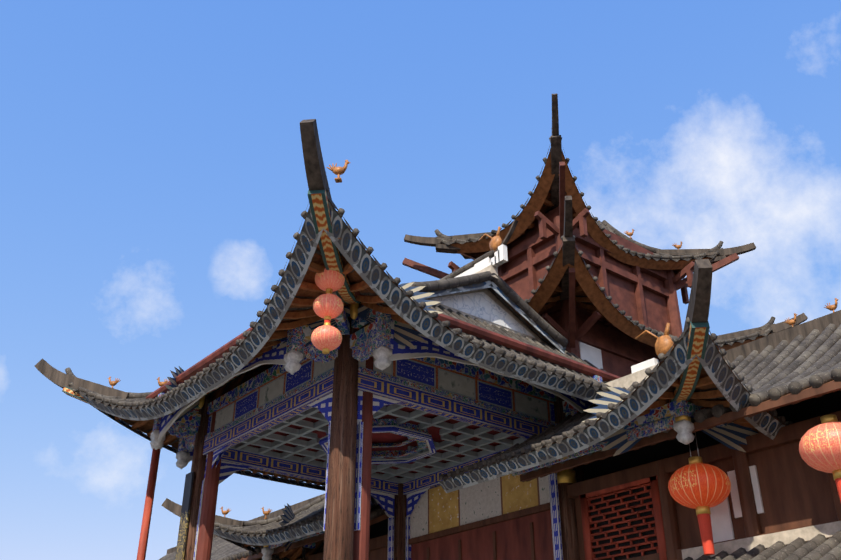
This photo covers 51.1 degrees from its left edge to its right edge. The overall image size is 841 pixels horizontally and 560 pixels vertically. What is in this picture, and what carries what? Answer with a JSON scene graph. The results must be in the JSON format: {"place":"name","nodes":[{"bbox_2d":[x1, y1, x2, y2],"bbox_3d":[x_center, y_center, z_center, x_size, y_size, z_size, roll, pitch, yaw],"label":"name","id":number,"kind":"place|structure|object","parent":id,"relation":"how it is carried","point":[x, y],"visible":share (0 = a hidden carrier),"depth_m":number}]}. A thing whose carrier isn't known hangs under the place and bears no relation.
{"place":"outdoors","nodes":[
{"label":"outdoors","id":0,"kind":"place"},
{"bbox_2d":[311,268,344,350],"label":"lanterns","id":1,"kind":"object","parent":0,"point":[328,336],"visible":0.9,"depth_m":10.72},
{"bbox_2d":[322,288,332,353],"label":"lantern caps","id":2,"kind":"object","parent":1,"relation":"attached to","point":[326,350],"visible":0.58,"depth_m":10.74},
{"bbox_2d":[0,0,840,559],"label":"sky","id":3,"kind":"structure","parent":0,"point":[154,188]},
{"bbox_2d":[161,259,712,526],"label":"small roofs","id":4,"kind":"object","parent":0,"point":[699,304],"depth_m":9.98},
{"bbox_2d":[218,361,759,559],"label":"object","id":5,"kind":"object","parent":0,"point":[664,397],"visible":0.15,"depth_m":11.44},
{"bbox_2d":[213,330,784,559],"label":"small roof scroll","id":6,"kind":"object","parent":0,"point":[659,382],"visible":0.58,"depth_m":11.33},
{"bbox_2d":[215,328,785,559],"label":"roof eaves","id":7,"kind":"object","parent":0,"point":[703,373],"visible":0.08,"depth_m":11.30},
{"bbox_2d":[279,387,757,559],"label":"wing roofs","id":8,"kind":"object","parent":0,"point":[732,435],"visible":0.31,"depth_m":11.94},
{"bbox_2d":[280,380,833,546],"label":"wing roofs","id":9,"kind":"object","parent":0,"point":[708,418],"visible":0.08,"depth_m":10.89},
{"bbox_2d":[605,365,658,388],"bbox_3d":[1.090,2.944,16.369,0.160,0.250,8.300,21,-34,-34],"label":"roof mortar","id":10,"kind":"object","parent":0,"point":[626,381],"visible":0.04,"depth_m":13.84},
{"bbox_2d":[635,323,673,355],"bbox_3d":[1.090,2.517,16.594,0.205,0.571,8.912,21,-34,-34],"label":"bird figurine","id":11,"kind":"object","parent":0,"point":[664,343],"visible":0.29,"depth_m":13.58},
{"bbox_2d":[669,322,709,402],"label":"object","id":12,"kind":"object","parent":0,"point":[698,333],"visible":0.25,"depth_m":10.46},
{"bbox_2d":[668,463,730,508],"bbox_3d":[3.675,2.717,11.586,0.800,0.562,0.800,21,-34,-34],"label":"lantern","id":13,"kind":"object","parent":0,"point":[693,486],"visible":0.98,"depth_m":11.32},
{"bbox_2d":[697,478,840,554],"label":"tassel","id":14,"kind":"object","parent":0,"point":[705,525],"visible":1,"depth_m":11.23},
{"bbox_3d":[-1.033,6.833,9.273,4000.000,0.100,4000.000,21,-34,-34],"label":"ground","id":15,"kind":"structure","parent":0,"visible":0},
{"bbox_2d":[146,291,620,559],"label":"stage","id":16,"kind":"object","parent":15,"relation":"on","point":[513,541],"visible":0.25,"depth_m":14.27},
{"bbox_2d":[136,448,160,559],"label":"red-lit stage wood","id":17,"kind":"object","parent":16,"relation":"attached to","point":[146,519],"visible":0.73,"depth_m":14.97},
{"bbox_2d":[150,346,391,504],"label":"pendants","id":18,"kind":"object","parent":16,"relation":"attached to","point":[382,355],"visible":0.69,"depth_m":11.65},
{"bbox_2d":[65,186,611,486],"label":"roof tiles","id":19,"kind":"object","parent":16,"relation":"on","point":[133,401],"visible":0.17,"depth_m":14.16},
{"bbox_2d":[62,188,360,402],"bbox_3d":[-2.778,0.788,13.668,2.725,1.028,8.419,21,-34,-34],"label":"stage roof hipboard","id":20,"kind":"object","parent":19,"relation":"attached to","point":[321,217],"visible":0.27,"depth_m":10.59},
{"bbox_2d":[89,238,418,484],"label":"roof rafters","id":21,"kind":"object","parent":19,"relation":"attached to","point":[366,301],"visible":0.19,"depth_m":11.65},
{"bbox_2d":[35,119,517,398],"bbox_3d":[-2.020,0.245,14.642,5.544,2.660,9.292,21,-34,-34],"label":"stage roof","id":22,"kind":"object","parent":19,"relation":"attached to","point":[316,175],"depth_m":15.06},
{"bbox_2d":[425,265,547,344],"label":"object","id":23,"kind":"object","parent":22,"relation":"attached to","point":[491,269],"visible":0.23,"depth_m":15.23},
{"bbox_2d":[478,227,501,250],"bbox_3d":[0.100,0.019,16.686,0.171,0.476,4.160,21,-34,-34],"label":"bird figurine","id":24,"kind":"object","parent":23,"relation":"on","point":[495,242],"visible":0.44,"depth_m":15.29},
{"bbox_2d":[198,303,358,408],"bbox_3d":[-2.380,1.253,13.784,0.133,0.320,4.804,21,-34,-34],"label":"gold stage roof","id":25,"kind":"object","parent":19,"relation":"attached to","point":[354,311],"visible":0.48,"depth_m":12.13},
{"bbox_2d":[165,282,442,421],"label":"stage roof wings","id":26,"kind":"object","parent":19,"relation":"attached to","point":[405,334],"visible":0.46,"depth_m":12.02},
{"bbox_2d":[75,199,601,485],"bbox_3d":[-0.200,1.596,15.582,9.170,2.450,8.250,21,-34,-34],"label":"stage roof surface","id":27,"kind":"object","parent":19,"relation":"attached to","point":[353,277],"depth_m":11.55},
{"bbox_2d":[74,201,603,490],"bbox_3d":[-0.200,1.671,15.543,9.170,2.605,8.250,21,-34,-34],"label":"stage roof scroll","id":28,"kind":"object","parent":19,"relation":"attached to","point":[380,283],"visible":0.54,"depth_m":11.55},
{"bbox_2d":[429,292,534,337],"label":"gable wall","id":29,"kind":"structure","parent":19,"relation":"attached to","point":[483,305],"depth_m":15.05},
{"bbox_2d":[155,323,592,559],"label":"carved trim","id":30,"kind":"structure","parent":16,"relation":"attached to","point":[323,405],"depth_m":13.68},
{"bbox_2d":[203,372,548,494],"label":"painted beam","id":31,"kind":"structure","parent":16,"relation":"attached to","point":[295,404],"depth_m":13.67},
{"bbox_2d":[229,404,524,482],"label":"coffered ceiling","id":32,"kind":"structure","parent":16,"relation":"attached to","point":[463,438],"depth_m":15.22},
{"bbox_2d":[178,293,575,457],"bbox_3d":[-1.019,2.295,14.796,5.290,0.840,6.100,21,-34,-34],"label":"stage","id":33,"kind":"object","parent":16,"relation":"on","point":[357,338],"visible":0.21,"depth_m":13.95},
{"bbox_2d":[153,304,601,456],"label":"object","id":34,"kind":"object","parent":16,"relation":"attached to","point":[297,342],"visible":0.48,"depth_m":13.09},
{"bbox_2d":[207,358,554,477],"bbox_3d":[-0.704,2.431,15.011,4.400,0.400,4.400,21,-34,-34],"label":"painted frieze","id":35,"kind":"object","parent":16,"relation":"attached to","point":[438,377],"visible":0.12,"depth_m":13.63},
{"bbox_2d":[184,317,579,559],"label":"wooden columns","id":36,"kind":"structure","parent":16,"relation":"attached to","point":[339,525],"depth_m":11.96},
{"bbox_2d":[175,471,193,559],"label":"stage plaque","id":37,"kind":"object","parent":36,"relation":"attached to","point":[184,519],"visible":1,"depth_m":14.44},
{"bbox_2d":[405,502,550,559],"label":"wooden wall frame","id":38,"kind":"object","parent":16,"relation":"attached to","point":[489,521],"visible":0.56,"depth_m":15.21},
{"bbox_2d":[409,474,549,538],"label":"wall panels","id":39,"kind":"object","parent":16,"relation":"attached to","point":[437,509],"visible":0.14,"depth_m":15.71},
{"bbox_2d":[167,310,840,559],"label":"building","id":40,"kind":"structure","parent":15,"relation":"on","point":[828,403],"depth_m":13.14},
{"bbox_2d":[159,323,840,559],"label":"roof tiles","id":41,"kind":"object","parent":40,"relation":"attached to","point":[798,364],"visible":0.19,"depth_m":11.75},
{"bbox_2d":[214,317,792,558],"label":"roof tile","id":42,"kind":"object","parent":40,"relation":"on","point":[569,426],"visible":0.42,"depth_m":13.36},
{"bbox_2d":[108,160,838,518],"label":"bird figurines","id":43,"kind":"object","parent":42,"relation":"on","point":[338,172],"visible":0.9,"depth_m":14.26},
{"bbox_2d":[303,402,726,548],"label":"rafters","id":44,"kind":"object","parent":42,"relation":"attached to","point":[665,411],"visible":0.06,"depth_m":11.68},
{"bbox_2d":[263,415,690,547],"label":"small gold roofs","id":45,"kind":"object","parent":44,"relation":"attached to","point":[682,417],"visible":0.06,"depth_m":11.34},
{"bbox_2d":[261,420,694,559],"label":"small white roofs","id":46,"kind":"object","parent":44,"relation":"attached to","point":[683,429],"visible":0.94,"depth_m":11.26},
{"bbox_2d":[268,400,689,548],"bbox_3d":[0.076,3.599,15.103,0.130,0.440,10.730,21,-34,-34],"label":"wooden beam","id":47,"kind":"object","parent":44,"relation":"attached to","point":[680,407],"visible":0.4,"depth_m":11.87},
{"bbox_2d":[237,381,840,559],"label":"brown wooden wings","id":48,"kind":"object","parent":40,"relation":"attached to","point":[797,491],"visible":0.48,"depth_m":11.57},
{"bbox_2d":[579,475,666,559],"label":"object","id":49,"kind":"object","parent":40,"relation":"attached to","point":[587,521],"visible":0.94,"depth_m":12.98},
{"bbox_2d":[557,414,840,515],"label":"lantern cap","id":50,"kind":"object","parent":40,"relation":"attached to","point":[567,476],"visible":0.58,"depth_m":11.66},
{"bbox_2d":[681,521,840,559],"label":"roof ridge","id":51,"kind":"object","parent":40,"relation":"attached to","point":[809,533],"visible":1,"depth_m":10.96},
{"bbox_2d":[799,422,840,472],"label":"lantern","id":52,"kind":"object","parent":40,"relation":"on","point":[819,447],"visible":0.96,"depth_m":10.10},
{"bbox_2d":[402,162,738,481],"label":"wooden tower","id":53,"kind":"structure","parent":15,"relation":"on","point":[647,298],"depth_m":17.88},
{"bbox_2d":[579,342,602,368],"bbox_3d":[2.427,1.944,17.152,0.832,0.750,2.222,21,-34,-34],"label":"tower plaster","id":54,"kind":"object","parent":53,"relation":"attached to","point":[591,354],"visible":0.11,"depth_m":16.54},
{"bbox_2d":[404,93,807,344],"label":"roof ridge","id":55,"kind":"structure","parent":53,"relation":"on","point":[568,249],"depth_m":18.44},
{"bbox_2d":[435,137,775,346],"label":"roof tiles","id":56,"kind":"object","parent":55,"relation":"attached to","point":[603,224],"visible":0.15,"depth_m":18.43},
{"bbox_2d":[446,148,770,350],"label":"roof eaves","id":57,"kind":"object","parent":55,"relation":"attached to","point":[596,297],"visible":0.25,"depth_m":17.38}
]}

